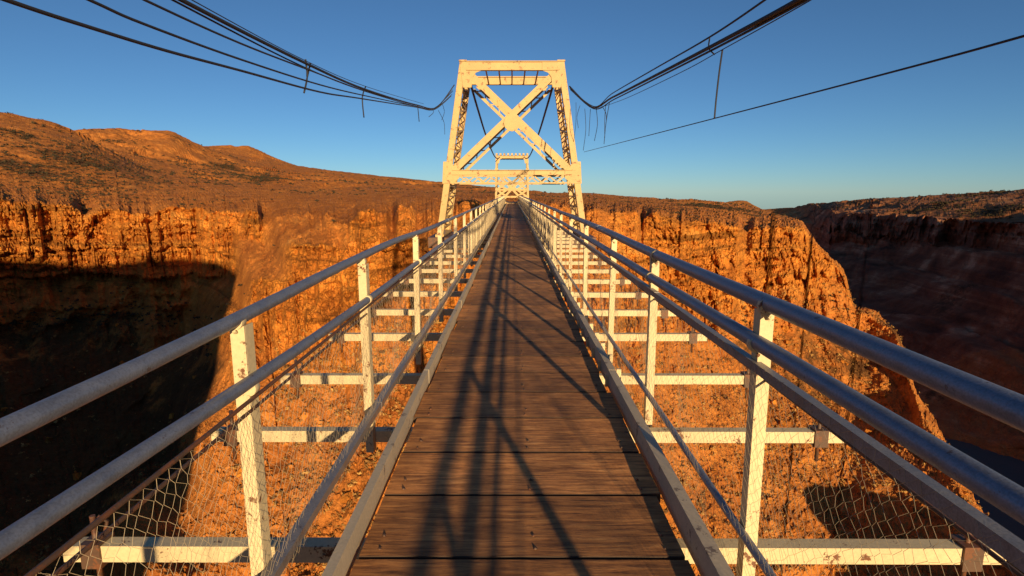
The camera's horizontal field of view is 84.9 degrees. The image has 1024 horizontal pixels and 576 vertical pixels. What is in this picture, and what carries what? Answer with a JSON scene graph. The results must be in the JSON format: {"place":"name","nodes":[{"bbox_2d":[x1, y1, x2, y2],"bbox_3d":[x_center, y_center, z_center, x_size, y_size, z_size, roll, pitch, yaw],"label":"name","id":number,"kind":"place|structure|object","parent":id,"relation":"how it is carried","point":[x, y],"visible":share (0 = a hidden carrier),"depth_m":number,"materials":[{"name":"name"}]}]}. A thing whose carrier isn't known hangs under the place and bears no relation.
{"place":"outdoors","nodes":[
{"label":"outdoors","id":0,"kind":"place"},
{"bbox_2d":[1,0,450,110],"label":"cable","id":1,"kind":"object","parent":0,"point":[37,10],"visible":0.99,"depth_m":4.16,"materials":[{"name":"black metal"}]},
{"bbox_2d":[87,0,451,109],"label":"cable","id":2,"kind":"object","parent":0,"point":[145,24],"visible":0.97,"depth_m":4.94,"materials":[{"name":"black metal"}]},
{"bbox_2d":[143,0,452,108],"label":"cable","id":3,"kind":"object","parent":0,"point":[188,20],"visible":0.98,"depth_m":5.66,"materials":[{"name":"black metal"}]},
{"bbox_2d":[171,0,450,108],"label":"cable","id":4,"kind":"object","parent":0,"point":[198,13],"visible":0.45,"depth_m":5.54,"materials":[{"name":"black metal"}]},
{"bbox_2d":[178,0,454,108],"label":"cable","id":5,"kind":"object","parent":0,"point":[207,13],"visible":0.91,"depth_m":6.27,"materials":[{"name":"black metal"}]},
{"bbox_2d":[303,59,307,92],"bbox_3d":[-2.700,-2.764,7.312,0.023,0.452,0.181,0,10,0],"label":"suspender","id":6,"kind":"object","parent":5,"relation":"hanging from","point":[306,77],"visible":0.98,"depth_m":7.35,"materials":[{"name":"grey metal"}]},
{"bbox_2d":[192,0,422,103],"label":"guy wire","id":7,"kind":"object","parent":5,"relation":"attached to","point":[283,49],"visible":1,"depth_m":6.37,"materials":[{"name":"grey metal"}]},
{"bbox_2d":[362,87,365,117],"bbox_3d":[-2.700,-3.411,10.239,0.023,0.594,0.293,0,10,0],"label":"suspender","id":8,"kind":"object","parent":5,"relation":"hanging from","point":[362,103],"visible":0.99,"depth_m":10.14,"materials":[{"name":"grey metal"}]},
{"bbox_2d":[0,112,1023,575],"bbox_3d":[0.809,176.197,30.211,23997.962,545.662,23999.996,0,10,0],"label":"canyon terrain","id":9,"kind":"structure","parent":0,"point":[946,288],"depth_m":127.36,"materials":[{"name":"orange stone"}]},
{"bbox_2d":[0,285,969,570],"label":"fallen rocks","id":10,"kind":"object","parent":9,"relation":"on","point":[346,497],"visible":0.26,"depth_m":93.94,"materials":[{"name":"orange stone"}]},
{"bbox_2d":[428,60,595,247],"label":"bridge tower","id":11,"kind":"structure","parent":9,"relation":"on","point":[511,120],"depth_m":24.37,"materials":[{"name":"metal"}]},
{"bbox_2d":[471,87,499,158],"bbox_3d":[-1.789,-13.212,51.608,0.202,1.695,53.812,0,10,0],"label":"cable","id":12,"kind":"object","parent":11,"relation":"attached to","point":[474,97],"visible":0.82,"depth_m":31.21,"materials":[{"name":"black metal"}]},
{"bbox_2d":[0,195,1023,575],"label":"suspension footbridge","id":13,"kind":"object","parent":11,"relation":"on","point":[522,455],"visible":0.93,"depth_m":2.89,"materials":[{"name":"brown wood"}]},
{"bbox_2d":[524,87,552,158],"bbox_3d":[1.789,-13.212,51.608,0.202,1.695,53.812,0,10,0],"label":"cable","id":14,"kind":"object","parent":11,"relation":"attached to","point":[549,97],"visible":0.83,"depth_m":31.11,"materials":[{"name":"black metal"}]},
{"bbox_2d":[570,0,765,106],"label":"cable","id":15,"kind":"object","parent":11,"relation":"attached to","point":[739,17],"visible":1,"depth_m":8.02,"materials":[{"name":"black metal"}]},
{"bbox_2d":[570,0,807,109],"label":"cable","id":16,"kind":"object","parent":11,"relation":"attached to","point":[754,27],"visible":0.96,"depth_m":7.27,"materials":[{"name":"black metal"}]},
{"bbox_2d":[0,112,1023,356],"bbox_3d":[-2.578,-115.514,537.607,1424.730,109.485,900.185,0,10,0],"label":"desert scrub","id":17,"kind":"object","parent":9,"relation":"on","point":[146,178],"visible":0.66,"depth_m":249.66,"materials":[{"name":"green plant"}]},
{"bbox_2d":[495,153,528,204],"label":"bridge tower","id":18,"kind":"structure","parent":9,"relation":"on","point":[511,187],"depth_m":79.13,"materials":[{"name":"metal"}]},
{"bbox_2d":[569,0,802,107],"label":"cable","id":19,"kind":"object","parent":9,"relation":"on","point":[764,18],"visible":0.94,"depth_m":7.19,"materials":[{"name":"black metal"}]},
{"bbox_2d":[596,0,810,108],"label":"guy wire","id":20,"kind":"object","parent":19,"relation":"attached to","point":[726,47],"visible":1,"depth_m":6.78,"materials":[{"name":"grey metal"}]},
{"bbox_2d":[714,49,722,117],"bbox_3d":[2.731,-2.690,7.410,0.025,0.837,0.226,1,10,6],"label":"suspender","id":21,"kind":"object","parent":19,"relation":"hanging from","point":[718,83],"visible":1,"depth_m":7.43,"materials":[{"name":"grey metal"}]},
{"bbox_2d":[585,35,1023,151],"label":"guy wire","id":22,"kind":"object","parent":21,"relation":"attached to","point":[972,50],"visible":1,"depth_m":4.20,"materials":[{"name":"grey metal"}]},
{"bbox_2d":[0,0,1023,208],"label":"sky","id":23,"kind":"structure","parent":0,"point":[952,125],"materials":[{"name":"blue"}]},
{"bbox_2d":[944,437,1023,540],"bbox_3d":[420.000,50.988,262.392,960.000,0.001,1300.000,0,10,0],"label":"river","id":24,"kind":"structure","parent":0,"point":[1010,468],"depth_m":193.67,"materials":[{"name":"blue liquid"}]}
]}

